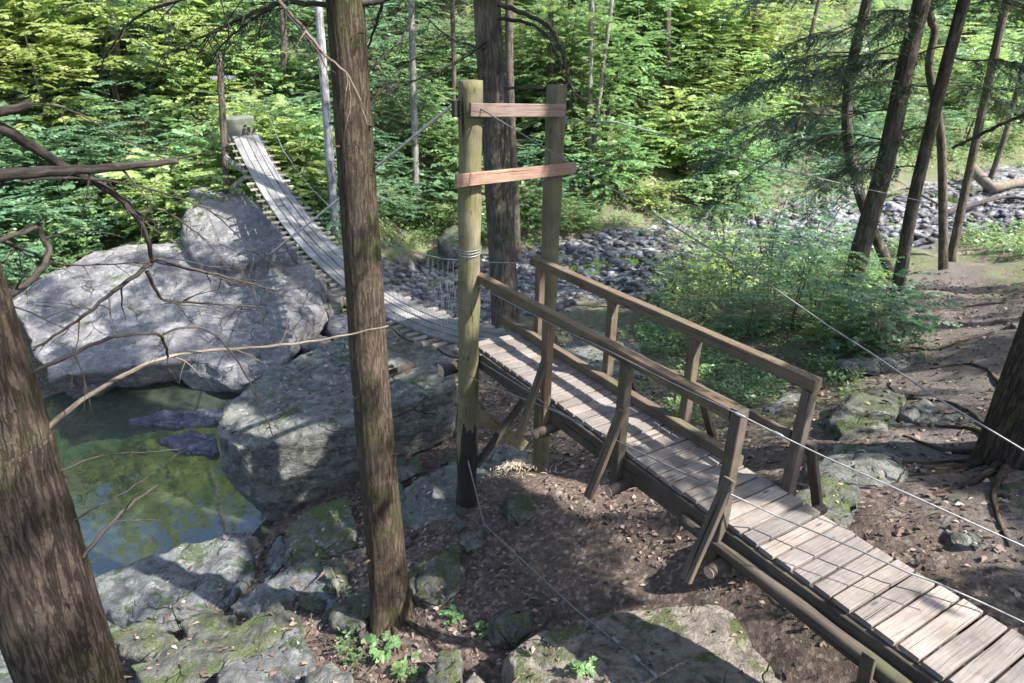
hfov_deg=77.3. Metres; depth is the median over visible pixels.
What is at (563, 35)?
leafy sapling
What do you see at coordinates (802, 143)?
leafy shrub
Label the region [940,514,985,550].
rock
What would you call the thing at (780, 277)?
leafy sapling
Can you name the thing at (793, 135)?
leafy shrub
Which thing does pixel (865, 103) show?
leafy shrub
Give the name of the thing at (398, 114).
leafy shrub
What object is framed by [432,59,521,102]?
leafy shrub
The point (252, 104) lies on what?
leafy shrub
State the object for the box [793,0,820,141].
maple tree
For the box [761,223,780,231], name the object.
stone
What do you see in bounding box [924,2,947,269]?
leaning tree
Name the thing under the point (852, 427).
rock
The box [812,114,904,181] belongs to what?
leafy shrub
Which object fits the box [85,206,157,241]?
leafy shrub
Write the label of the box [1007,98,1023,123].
leafy shrub
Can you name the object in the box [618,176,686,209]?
leafy shrub
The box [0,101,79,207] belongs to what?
leafy shrub
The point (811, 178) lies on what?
leafy shrub
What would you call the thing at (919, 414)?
rock
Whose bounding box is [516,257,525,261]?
stone
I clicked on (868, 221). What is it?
leaning tree
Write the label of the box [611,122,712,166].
leafy shrub
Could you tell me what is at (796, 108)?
leafy shrub
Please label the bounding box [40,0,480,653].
hemlock tree
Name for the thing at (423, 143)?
leafy sapling
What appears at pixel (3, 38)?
leafy sapling
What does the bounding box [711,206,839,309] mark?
leafy sapling
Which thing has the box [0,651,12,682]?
rock slab
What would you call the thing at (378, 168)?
leafy shrub
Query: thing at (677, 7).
leafy shrub
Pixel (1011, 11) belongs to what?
leafy shrub
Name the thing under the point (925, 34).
leafy shrub
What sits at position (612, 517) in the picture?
stone
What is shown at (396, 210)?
leafy shrub
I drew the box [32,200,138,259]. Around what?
leafy shrub
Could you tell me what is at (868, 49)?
leafy shrub
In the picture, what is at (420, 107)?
leafy shrub
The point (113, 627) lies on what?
rock slab
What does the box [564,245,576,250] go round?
stone
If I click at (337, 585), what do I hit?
rock
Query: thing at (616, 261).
stone
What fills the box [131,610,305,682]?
rock slab
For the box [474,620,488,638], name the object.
seedling
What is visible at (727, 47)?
leafy sapling
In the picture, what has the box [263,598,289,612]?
stone
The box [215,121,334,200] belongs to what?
leafy shrub
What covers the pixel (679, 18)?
leafy shrub
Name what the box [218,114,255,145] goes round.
bridge anchor
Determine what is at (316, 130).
leafy shrub
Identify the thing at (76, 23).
leafy shrub
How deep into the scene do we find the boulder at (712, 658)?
5.36 m
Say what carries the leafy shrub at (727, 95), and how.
on the ground at (768, 626)
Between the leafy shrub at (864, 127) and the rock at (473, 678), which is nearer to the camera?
the rock at (473, 678)
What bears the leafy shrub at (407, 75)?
on the ground at (768, 626)
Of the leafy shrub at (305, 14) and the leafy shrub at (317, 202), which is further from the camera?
the leafy shrub at (305, 14)
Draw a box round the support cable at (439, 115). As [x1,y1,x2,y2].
[269,99,457,254]
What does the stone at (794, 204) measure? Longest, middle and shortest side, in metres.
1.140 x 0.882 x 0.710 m
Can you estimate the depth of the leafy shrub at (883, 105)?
38.59 m
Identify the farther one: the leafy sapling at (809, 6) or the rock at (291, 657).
the leafy sapling at (809, 6)
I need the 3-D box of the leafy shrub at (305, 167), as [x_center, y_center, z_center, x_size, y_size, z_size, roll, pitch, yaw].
[-6.464,-4.806,18.847,3.120,2.778,3.336,5,24,9]
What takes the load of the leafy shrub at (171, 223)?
on the ground at (768, 626)
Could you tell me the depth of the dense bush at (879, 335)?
11.22 m
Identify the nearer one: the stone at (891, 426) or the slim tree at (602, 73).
the stone at (891, 426)
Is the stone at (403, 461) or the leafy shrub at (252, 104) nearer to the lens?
the stone at (403, 461)
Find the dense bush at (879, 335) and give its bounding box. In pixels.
[804,253,964,361]
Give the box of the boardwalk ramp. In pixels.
[478,256,1023,682]
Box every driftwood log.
[389,363,416,377]
[638,290,682,300]
[887,186,937,204]
[932,251,974,256]
[948,195,1023,214]
[973,165,1023,191]
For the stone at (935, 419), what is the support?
on the ground at (768, 626)
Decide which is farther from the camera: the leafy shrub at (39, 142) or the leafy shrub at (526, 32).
the leafy shrub at (526, 32)
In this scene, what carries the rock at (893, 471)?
on the ground at (768, 626)
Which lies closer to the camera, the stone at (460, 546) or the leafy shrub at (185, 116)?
the stone at (460, 546)
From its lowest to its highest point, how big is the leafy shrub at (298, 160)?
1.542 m
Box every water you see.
[43,316,399,577]
[428,184,1023,286]
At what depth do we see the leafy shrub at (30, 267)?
15.93 m
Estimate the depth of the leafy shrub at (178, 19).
21.58 m
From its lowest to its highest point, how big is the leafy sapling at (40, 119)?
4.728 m
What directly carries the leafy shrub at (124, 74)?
on the ground at (768, 626)
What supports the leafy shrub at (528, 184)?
on the ground at (768, 626)
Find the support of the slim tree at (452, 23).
on the ground at (768, 626)
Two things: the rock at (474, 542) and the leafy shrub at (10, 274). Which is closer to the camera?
the rock at (474, 542)
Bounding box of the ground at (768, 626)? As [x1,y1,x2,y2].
[0,0,1023,682]
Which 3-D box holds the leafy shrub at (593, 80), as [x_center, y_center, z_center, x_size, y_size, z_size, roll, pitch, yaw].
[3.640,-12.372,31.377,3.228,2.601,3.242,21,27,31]
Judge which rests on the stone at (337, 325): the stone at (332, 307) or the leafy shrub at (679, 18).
the stone at (332, 307)
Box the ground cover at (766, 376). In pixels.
[2,106,1023,672]
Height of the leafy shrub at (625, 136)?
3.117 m
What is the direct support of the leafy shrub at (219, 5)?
on the ground at (768, 626)
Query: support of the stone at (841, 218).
on the ground at (768, 626)
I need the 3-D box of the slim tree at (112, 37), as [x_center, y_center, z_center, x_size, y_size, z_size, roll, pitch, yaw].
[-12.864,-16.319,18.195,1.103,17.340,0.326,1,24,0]
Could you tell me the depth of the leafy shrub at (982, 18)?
56.51 m
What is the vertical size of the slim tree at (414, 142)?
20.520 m
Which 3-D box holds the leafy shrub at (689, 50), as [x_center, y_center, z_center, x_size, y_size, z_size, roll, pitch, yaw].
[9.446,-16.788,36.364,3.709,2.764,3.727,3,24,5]
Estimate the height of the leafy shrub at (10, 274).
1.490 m
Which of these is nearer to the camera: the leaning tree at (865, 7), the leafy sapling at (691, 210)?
the leaning tree at (865, 7)
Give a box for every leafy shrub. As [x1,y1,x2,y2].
[0,0,101,88]
[0,2,99,56]
[0,53,48,115]
[0,65,149,162]
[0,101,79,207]
[0,110,35,162]
[0,116,121,205]
[0,180,78,240]
[0,180,96,257]
[0,181,107,247]
[0,216,104,270]
[0,222,69,286]
[0,243,43,287]
[1,8,41,46]
[3,65,108,135]
[9,37,124,107]
[17,2,71,37]
[17,133,124,197]
[23,106,164,203]
[25,0,142,66]
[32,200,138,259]
[36,0,92,6]
[42,179,149,225]
[45,0,157,52]
[60,0,187,61]
[66,148,205,208]
[73,82,196,146]
[84,46,168,103]
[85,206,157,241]
[90,121,235,214]
[95,147,244,245]
[99,0,248,63]
[115,0,262,40]
[117,0,226,46]
[120,54,206,94]
[122,144,204,179]
[122,186,186,240]
[124,64,244,114]
[124,167,234,242]
[136,36,263,91]
[142,101,233,149]
[144,79,303,206]
[154,130,296,193]
[158,195,258,238]
[174,26,264,79]
[177,0,314,38]
[177,30,289,76]
[179,0,256,15]
[180,145,232,169]
[192,78,322,182]
[203,2,316,59]
[209,92,321,157]
[210,153,317,190]
[214,48,308,87]
[214,151,326,224]
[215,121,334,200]
[228,80,331,128]
[229,124,339,225]
[231,84,335,167]
[232,173,288,220]
[236,94,336,186]
[249,50,319,93]
[254,195,339,225]
[257,0,327,33]
[262,62,377,118]
[266,145,337,183]
[267,41,331,94]
[278,194,341,254]
[279,99,334,142]
[280,135,386,192]
[282,110,335,167]
[289,26,328,78]
[293,237,342,268]
[294,0,328,41]
[295,174,413,229]
[298,20,421,86]
[300,143,399,196]
[302,96,406,152]
[324,0,407,59]
[334,116,420,187]
[367,0,432,39]
[368,18,459,68]
[369,0,444,21]
[369,59,430,110]
[371,101,420,160]
[374,145,457,209]
[377,180,424,224]
[380,8,504,80]
[381,22,459,92]
[384,190,443,226]
[386,110,458,158]
[387,82,449,131]
[399,38,504,107]
[400,0,444,17]
[410,189,486,228]
[415,6,475,63]
[417,96,536,190]
[418,115,458,154]
[427,142,482,197]
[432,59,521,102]
[438,0,541,69]
[456,55,477,78]
[481,212,522,237]
[482,157,584,209]
[482,192,569,233]
[502,3,558,67]
[504,51,586,94]
[513,16,545,47]
[513,27,576,70]
[514,91,529,130]
[515,0,558,30]
[517,122,594,193]
[518,180,542,209]
[537,142,615,182]
[555,47,612,81]
[556,68,625,135]
[560,12,613,48]
[560,196,603,229]
[564,116,670,210]
[566,63,621,109]
[591,111,672,173]
[593,53,666,124]
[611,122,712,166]
[613,40,673,93]
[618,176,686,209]
[624,9,686,65]
[632,78,724,166]
[635,98,685,139]
[650,24,708,63]
[652,0,723,41]
[661,164,774,217]
[667,115,735,177]
[671,111,775,202]
[674,65,752,129]
[684,83,798,162]
[684,86,781,148]
[703,127,788,202]
[704,21,768,70]
[713,0,777,37]
[722,142,778,178]
[723,23,803,98]
[725,156,787,190]
[743,128,821,180]
[751,22,792,61]
[766,123,819,156]
[771,100,839,131]
[791,152,860,189]
[794,38,834,61]
[794,42,845,75]
[795,1,837,31]
[805,107,885,157]
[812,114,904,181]
[821,100,915,147]
[824,29,902,82]
[829,80,891,117]
[845,0,910,36]
[855,64,938,114]
[859,76,922,126]
[869,25,945,56]
[897,0,973,47]
[902,99,989,152]
[918,22,962,62]
[926,82,974,103]
[934,44,1010,102]
[937,43,985,65]
[938,0,1022,34]
[955,44,1022,83]
[971,32,1022,51]
[971,116,1023,149]
[990,5,1023,43]
[991,19,1023,68]
[993,82,1023,110]
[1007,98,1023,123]
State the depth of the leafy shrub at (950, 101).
46.29 m
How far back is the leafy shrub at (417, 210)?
23.76 m
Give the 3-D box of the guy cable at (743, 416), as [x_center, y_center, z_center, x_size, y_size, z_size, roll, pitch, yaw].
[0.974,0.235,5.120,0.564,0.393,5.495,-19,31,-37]
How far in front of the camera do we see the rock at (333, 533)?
8.71 m
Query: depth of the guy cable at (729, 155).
8.59 m
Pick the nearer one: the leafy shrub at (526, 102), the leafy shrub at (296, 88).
the leafy shrub at (296, 88)
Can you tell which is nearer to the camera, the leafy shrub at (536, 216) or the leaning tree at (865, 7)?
the leaning tree at (865, 7)
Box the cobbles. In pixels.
[382,172,1023,325]
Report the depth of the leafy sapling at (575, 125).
27.48 m
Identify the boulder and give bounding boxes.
[13,240,327,398]
[180,183,297,285]
[216,327,457,520]
[437,225,458,265]
[499,604,781,682]
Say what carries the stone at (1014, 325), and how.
on the ground at (768, 626)
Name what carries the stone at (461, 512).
on the ground at (768, 626)
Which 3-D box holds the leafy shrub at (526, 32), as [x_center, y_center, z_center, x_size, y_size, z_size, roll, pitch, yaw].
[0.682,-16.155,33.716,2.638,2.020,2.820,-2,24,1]
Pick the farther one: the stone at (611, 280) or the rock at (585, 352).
the stone at (611, 280)
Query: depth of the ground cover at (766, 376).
16.81 m
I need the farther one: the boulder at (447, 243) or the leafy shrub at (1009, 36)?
the leafy shrub at (1009, 36)
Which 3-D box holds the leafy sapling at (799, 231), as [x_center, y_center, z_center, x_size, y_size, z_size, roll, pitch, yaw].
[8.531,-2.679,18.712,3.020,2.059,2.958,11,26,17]
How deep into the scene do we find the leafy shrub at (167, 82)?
21.27 m
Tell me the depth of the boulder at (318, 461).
10.08 m
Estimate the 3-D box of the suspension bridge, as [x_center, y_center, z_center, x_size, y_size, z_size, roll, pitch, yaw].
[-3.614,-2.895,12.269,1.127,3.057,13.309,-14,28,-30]
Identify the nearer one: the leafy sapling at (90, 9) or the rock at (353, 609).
the rock at (353, 609)
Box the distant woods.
[446,0,1023,120]
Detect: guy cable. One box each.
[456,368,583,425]
[457,276,1023,546]
[468,460,657,677]
[481,109,1023,450]
[481,362,1023,622]
[566,120,929,202]
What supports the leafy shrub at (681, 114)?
on the ground at (768, 626)
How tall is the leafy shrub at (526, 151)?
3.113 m
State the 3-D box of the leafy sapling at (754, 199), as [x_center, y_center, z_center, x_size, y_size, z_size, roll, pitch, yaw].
[7.535,-3.258,18.667,5.066,3.823,4.962,-20,29,-29]
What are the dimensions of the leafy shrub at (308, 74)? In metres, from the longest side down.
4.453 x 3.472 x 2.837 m
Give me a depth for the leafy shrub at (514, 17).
30.95 m
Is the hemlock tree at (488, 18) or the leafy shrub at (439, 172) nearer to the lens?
the hemlock tree at (488, 18)
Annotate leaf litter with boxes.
[111,277,1023,682]
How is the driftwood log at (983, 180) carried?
on the ground at (768, 626)
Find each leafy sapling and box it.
[0,0,79,115]
[0,0,126,157]
[0,0,204,120]
[370,37,457,166]
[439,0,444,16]
[501,1,602,132]
[502,0,620,128]
[513,2,595,123]
[513,2,650,162]
[526,0,602,90]
[531,0,629,22]
[554,0,678,170]
[575,0,688,72]
[584,0,702,108]
[614,0,686,78]
[631,0,750,80]
[634,213,722,289]
[635,280,684,310]
[645,0,767,96]
[648,251,704,305]
[650,176,797,277]
[654,18,751,124]
[659,247,777,325]
[665,283,730,346]
[674,214,794,301]
[678,194,752,265]
[687,156,854,288]
[688,0,810,97]
[696,0,771,88]
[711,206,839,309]
[713,270,795,339]
[716,0,849,111]
[719,30,819,129]
[732,220,874,343]
[738,158,922,269]
[744,231,893,328]
[757,208,855,280]
[760,0,825,45]
[787,41,871,113]
[788,274,890,347]
[805,215,899,289]
[809,241,907,316]
[873,37,977,96]
[934,13,1023,113]
[944,21,1023,146]
[957,24,1022,97]
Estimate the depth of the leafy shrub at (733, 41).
35.75 m
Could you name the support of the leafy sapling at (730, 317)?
on the ground at (768, 626)
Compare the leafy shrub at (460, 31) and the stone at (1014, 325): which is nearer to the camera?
the stone at (1014, 325)
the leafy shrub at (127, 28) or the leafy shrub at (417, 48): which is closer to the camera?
the leafy shrub at (127, 28)
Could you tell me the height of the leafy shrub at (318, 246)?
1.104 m
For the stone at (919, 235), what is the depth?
23.91 m
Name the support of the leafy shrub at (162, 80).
on the ground at (768, 626)
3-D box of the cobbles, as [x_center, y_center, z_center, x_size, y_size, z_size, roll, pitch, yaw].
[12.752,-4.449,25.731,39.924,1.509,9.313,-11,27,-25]
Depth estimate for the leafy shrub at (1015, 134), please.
40.98 m
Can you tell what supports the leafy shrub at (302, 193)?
on the ground at (768, 626)
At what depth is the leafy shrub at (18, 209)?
16.16 m
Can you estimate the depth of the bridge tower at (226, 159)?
16.61 m
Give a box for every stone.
[128,408,223,428]
[158,431,218,455]
[218,615,236,627]
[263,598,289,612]
[294,594,300,601]
[298,597,326,612]
[300,334,330,354]
[321,607,331,623]
[323,299,342,319]
[326,286,345,307]
[326,310,347,340]
[336,541,358,553]
[395,269,411,277]
[396,459,406,466]
[404,539,415,548]
[409,533,417,540]
[427,529,434,534]
[440,283,449,291]
[441,459,449,464]
[443,453,452,460]
[450,521,467,532]
[455,505,470,519]
[457,543,464,552]
[482,523,498,534]
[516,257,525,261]
[527,599,543,606]
[559,254,567,260]
[559,299,578,307]
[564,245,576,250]
[572,253,581,258]
[581,259,591,263]
[596,232,611,240]
[599,265,610,270]
[605,250,616,256]
[606,273,617,278]
[606,279,616,282]
[608,257,630,264]
[609,513,615,520]
[619,233,632,242]
[631,279,648,286]
[643,251,654,256]
[653,230,665,234]
[683,228,696,235]
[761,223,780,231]
[786,201,811,212]
[827,207,841,217]
[832,216,844,222]
[884,202,904,212]
[887,441,903,447]
[888,424,899,429]
[899,196,906,202]
[903,451,910,455]
[914,232,928,238]
[918,468,926,473]
[924,414,940,427]
[929,216,937,224]
[945,495,960,501]
[998,221,1007,228]
[1010,323,1017,328]
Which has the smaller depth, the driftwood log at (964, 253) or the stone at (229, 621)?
the stone at (229, 621)
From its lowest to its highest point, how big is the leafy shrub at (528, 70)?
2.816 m
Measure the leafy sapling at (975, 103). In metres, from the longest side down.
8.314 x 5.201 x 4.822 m
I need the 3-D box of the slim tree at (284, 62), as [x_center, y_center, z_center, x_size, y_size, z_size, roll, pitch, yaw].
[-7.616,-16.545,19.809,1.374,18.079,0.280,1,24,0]
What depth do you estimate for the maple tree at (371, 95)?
26.10 m
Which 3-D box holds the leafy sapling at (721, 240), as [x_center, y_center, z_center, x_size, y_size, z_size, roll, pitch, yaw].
[6.268,-3.176,18.954,4.495,3.146,3.766,7,26,11]
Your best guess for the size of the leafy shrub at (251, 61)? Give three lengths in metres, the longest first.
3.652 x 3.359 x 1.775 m
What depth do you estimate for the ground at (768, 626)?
9.06 m
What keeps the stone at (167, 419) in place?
in the water at (213, 504)
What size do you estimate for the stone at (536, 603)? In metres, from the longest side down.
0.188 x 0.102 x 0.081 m
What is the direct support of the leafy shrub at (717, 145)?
on the ground at (768, 626)
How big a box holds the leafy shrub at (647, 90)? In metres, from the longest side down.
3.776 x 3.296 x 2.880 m
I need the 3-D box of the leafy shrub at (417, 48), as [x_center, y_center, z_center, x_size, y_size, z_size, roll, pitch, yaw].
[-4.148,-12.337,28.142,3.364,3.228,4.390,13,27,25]
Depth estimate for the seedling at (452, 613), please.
6.54 m
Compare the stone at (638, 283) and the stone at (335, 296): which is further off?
the stone at (638, 283)
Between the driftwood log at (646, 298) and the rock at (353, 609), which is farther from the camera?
the driftwood log at (646, 298)
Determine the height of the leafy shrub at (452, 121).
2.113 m
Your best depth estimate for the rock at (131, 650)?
6.95 m
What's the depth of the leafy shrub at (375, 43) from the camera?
26.28 m
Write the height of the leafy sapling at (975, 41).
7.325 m
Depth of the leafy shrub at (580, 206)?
25.27 m
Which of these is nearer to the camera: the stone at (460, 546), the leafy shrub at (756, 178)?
the stone at (460, 546)
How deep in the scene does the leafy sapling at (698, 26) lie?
33.70 m
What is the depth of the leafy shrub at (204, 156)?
20.34 m
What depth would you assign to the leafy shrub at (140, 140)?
19.00 m
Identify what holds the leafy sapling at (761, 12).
on the ground at (768, 626)
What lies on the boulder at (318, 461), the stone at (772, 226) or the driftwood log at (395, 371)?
the driftwood log at (395, 371)
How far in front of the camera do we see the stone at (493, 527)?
7.66 m
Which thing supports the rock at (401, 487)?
on the ground at (768, 626)
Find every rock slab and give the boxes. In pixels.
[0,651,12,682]
[107,620,121,656]
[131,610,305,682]
[231,558,348,618]
[400,446,527,529]
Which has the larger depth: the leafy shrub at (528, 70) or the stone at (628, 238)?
the leafy shrub at (528, 70)
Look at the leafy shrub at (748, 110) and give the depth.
29.09 m
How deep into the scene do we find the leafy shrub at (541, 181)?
25.97 m
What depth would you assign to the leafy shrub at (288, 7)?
23.94 m
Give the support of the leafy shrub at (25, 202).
on the ground at (768, 626)
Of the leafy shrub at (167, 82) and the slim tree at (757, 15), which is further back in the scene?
the slim tree at (757, 15)
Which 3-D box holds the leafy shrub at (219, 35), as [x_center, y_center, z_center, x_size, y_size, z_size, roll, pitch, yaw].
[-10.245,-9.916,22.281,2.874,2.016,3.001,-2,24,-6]
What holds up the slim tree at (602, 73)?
on the ground at (768, 626)
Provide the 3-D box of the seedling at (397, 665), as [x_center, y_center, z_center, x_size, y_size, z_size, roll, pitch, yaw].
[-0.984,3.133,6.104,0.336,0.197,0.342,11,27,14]
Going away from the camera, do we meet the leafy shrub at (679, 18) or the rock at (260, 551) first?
the rock at (260, 551)
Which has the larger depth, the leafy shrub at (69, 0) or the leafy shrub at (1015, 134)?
the leafy shrub at (1015, 134)
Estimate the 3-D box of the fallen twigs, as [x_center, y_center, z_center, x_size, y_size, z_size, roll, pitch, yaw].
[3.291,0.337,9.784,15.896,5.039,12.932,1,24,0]
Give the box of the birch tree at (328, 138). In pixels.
[314,0,340,249]
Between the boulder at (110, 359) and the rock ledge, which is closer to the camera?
the rock ledge
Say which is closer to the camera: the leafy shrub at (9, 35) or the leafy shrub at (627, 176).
the leafy shrub at (9, 35)
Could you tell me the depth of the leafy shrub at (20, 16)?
20.09 m
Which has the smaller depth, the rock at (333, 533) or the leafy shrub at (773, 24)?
the rock at (333, 533)
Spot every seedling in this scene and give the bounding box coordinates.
[364,632,401,663]
[390,649,425,681]
[439,604,464,624]
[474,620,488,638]
[567,656,597,678]
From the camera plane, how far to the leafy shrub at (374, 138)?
19.61 m
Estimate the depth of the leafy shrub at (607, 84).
30.00 m
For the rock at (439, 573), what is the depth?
6.93 m
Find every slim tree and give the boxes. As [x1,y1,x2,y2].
[106,0,122,90]
[161,0,172,68]
[279,0,288,102]
[408,0,419,202]
[450,0,455,143]
[505,0,520,259]
[586,0,594,177]
[592,0,613,176]
[660,0,671,117]
[749,0,760,112]
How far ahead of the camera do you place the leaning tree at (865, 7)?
13.94 m
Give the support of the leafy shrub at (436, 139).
on the ground at (768, 626)
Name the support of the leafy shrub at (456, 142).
on the ground at (768, 626)
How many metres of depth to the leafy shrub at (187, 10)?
22.36 m
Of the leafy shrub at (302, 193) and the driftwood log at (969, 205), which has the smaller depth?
the leafy shrub at (302, 193)
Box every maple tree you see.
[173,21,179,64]
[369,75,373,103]
[543,0,554,160]
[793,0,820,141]
[982,56,1023,191]
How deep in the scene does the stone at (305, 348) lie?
15.05 m
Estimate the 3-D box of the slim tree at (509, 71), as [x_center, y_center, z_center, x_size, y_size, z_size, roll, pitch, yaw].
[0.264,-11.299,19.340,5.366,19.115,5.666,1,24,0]
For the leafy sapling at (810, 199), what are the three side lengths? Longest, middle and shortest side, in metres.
4.893 x 3.965 x 3.886 m
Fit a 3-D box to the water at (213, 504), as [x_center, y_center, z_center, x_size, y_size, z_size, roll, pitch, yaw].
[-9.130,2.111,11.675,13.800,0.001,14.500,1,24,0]
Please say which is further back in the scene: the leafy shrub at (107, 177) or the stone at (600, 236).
the stone at (600, 236)
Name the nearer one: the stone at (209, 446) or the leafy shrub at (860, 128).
the stone at (209, 446)
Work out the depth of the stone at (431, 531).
7.92 m
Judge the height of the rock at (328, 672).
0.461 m
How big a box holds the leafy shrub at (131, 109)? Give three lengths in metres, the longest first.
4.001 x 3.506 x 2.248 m
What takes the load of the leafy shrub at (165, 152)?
on the ground at (768, 626)
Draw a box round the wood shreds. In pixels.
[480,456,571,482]
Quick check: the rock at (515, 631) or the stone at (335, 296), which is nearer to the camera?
the rock at (515, 631)
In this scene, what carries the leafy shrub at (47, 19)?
on the ground at (768, 626)
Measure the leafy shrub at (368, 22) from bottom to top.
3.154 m
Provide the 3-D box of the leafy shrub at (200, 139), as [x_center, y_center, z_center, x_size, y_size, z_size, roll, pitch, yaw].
[-8.525,-5.567,18.814,4.199,3.911,3.208,17,29,32]
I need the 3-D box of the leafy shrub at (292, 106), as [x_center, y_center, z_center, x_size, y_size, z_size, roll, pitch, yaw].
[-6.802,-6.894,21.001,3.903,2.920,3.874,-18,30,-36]
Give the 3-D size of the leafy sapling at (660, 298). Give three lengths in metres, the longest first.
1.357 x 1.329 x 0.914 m
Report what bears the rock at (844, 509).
on the ground at (768, 626)
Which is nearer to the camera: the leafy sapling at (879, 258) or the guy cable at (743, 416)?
the guy cable at (743, 416)
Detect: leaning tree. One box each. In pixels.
[678,0,894,281]
[715,0,930,310]
[801,0,1023,297]
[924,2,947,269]
[948,0,1023,261]
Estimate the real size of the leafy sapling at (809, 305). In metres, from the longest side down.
3.143 x 2.633 x 2.142 m
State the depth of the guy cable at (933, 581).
4.36 m
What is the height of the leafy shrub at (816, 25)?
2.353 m
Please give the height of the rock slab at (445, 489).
1.044 m
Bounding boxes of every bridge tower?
[210,52,246,193]
[438,79,576,507]
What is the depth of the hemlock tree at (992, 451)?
6.19 m
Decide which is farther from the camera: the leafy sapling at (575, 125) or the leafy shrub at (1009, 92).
the leafy shrub at (1009, 92)
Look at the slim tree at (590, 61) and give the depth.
27.06 m
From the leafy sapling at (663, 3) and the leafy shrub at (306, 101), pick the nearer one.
the leafy shrub at (306, 101)
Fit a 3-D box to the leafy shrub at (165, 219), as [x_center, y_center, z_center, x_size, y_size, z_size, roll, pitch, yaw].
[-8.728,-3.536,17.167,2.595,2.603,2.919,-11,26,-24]
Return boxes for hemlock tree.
[0,101,387,682]
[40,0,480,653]
[369,0,642,331]
[902,301,1023,546]
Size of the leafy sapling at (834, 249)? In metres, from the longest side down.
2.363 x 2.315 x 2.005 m
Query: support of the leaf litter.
on the ground at (768, 626)
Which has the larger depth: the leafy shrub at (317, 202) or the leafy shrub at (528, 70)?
the leafy shrub at (528, 70)
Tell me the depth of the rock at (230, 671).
5.93 m
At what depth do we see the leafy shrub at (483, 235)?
24.02 m
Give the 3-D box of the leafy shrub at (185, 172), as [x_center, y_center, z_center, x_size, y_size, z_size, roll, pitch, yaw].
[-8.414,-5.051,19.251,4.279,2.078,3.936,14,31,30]
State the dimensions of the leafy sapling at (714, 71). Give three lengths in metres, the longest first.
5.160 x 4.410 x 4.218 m
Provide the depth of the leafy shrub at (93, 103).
19.04 m
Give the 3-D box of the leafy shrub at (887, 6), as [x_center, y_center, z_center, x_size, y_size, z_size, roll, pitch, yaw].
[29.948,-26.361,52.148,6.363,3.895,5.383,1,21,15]
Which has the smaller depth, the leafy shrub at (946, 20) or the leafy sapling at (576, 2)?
the leafy sapling at (576, 2)
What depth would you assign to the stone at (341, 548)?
8.23 m
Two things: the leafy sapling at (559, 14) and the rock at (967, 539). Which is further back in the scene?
the leafy sapling at (559, 14)
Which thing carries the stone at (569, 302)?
on the ground at (768, 626)
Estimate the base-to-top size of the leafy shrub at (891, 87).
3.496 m
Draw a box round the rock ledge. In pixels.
[95,533,257,636]
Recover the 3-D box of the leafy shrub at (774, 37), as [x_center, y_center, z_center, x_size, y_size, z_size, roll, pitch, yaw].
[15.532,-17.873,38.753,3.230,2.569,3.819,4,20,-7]
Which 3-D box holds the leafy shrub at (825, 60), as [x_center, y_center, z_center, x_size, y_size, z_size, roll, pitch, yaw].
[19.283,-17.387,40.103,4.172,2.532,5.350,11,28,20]
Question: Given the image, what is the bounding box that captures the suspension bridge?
[222,97,529,358]
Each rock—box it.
[112,619,177,666]
[180,608,225,637]
[217,659,251,682]
[242,531,264,566]
[244,627,315,682]
[263,536,285,579]
[283,498,359,568]
[303,661,353,682]
[320,557,348,599]
[328,590,369,639]
[397,453,423,488]
[398,482,403,494]
[408,545,466,610]
[424,649,463,682]
[458,529,484,554]
[465,672,483,682]
[486,609,532,649]
[504,493,537,525]
[552,490,564,499]
[561,329,646,380]
[762,391,800,412]
[794,475,860,566]
[798,444,908,488]
[824,382,905,440]
[834,351,928,378]
[896,399,974,426]
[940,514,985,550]
[1000,479,1023,511]
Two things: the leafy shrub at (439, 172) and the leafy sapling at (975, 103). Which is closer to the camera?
the leafy shrub at (439, 172)
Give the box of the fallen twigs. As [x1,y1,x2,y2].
[156,289,1018,682]
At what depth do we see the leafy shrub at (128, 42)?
21.43 m
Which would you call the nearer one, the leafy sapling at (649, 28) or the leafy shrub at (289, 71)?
the leafy shrub at (289, 71)
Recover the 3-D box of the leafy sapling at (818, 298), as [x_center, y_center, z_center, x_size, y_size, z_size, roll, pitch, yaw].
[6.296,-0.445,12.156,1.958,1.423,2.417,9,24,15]
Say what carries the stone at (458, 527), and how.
on the ground at (768, 626)
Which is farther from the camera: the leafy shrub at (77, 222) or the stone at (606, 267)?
the stone at (606, 267)
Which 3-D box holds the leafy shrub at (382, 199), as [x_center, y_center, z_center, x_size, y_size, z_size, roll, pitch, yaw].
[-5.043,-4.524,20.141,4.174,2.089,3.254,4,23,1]
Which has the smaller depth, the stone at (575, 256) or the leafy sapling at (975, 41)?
the stone at (575, 256)
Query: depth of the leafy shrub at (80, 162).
18.49 m
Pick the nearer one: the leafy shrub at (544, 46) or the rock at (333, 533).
the rock at (333, 533)
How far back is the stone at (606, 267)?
21.92 m
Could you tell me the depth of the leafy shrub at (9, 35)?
20.69 m
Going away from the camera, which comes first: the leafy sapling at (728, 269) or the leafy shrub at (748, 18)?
the leafy sapling at (728, 269)
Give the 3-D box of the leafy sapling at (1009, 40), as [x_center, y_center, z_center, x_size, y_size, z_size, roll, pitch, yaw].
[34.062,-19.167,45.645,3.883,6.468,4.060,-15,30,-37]
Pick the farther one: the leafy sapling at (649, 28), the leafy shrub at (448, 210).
the leafy sapling at (649, 28)
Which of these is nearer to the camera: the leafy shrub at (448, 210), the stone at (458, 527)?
the stone at (458, 527)

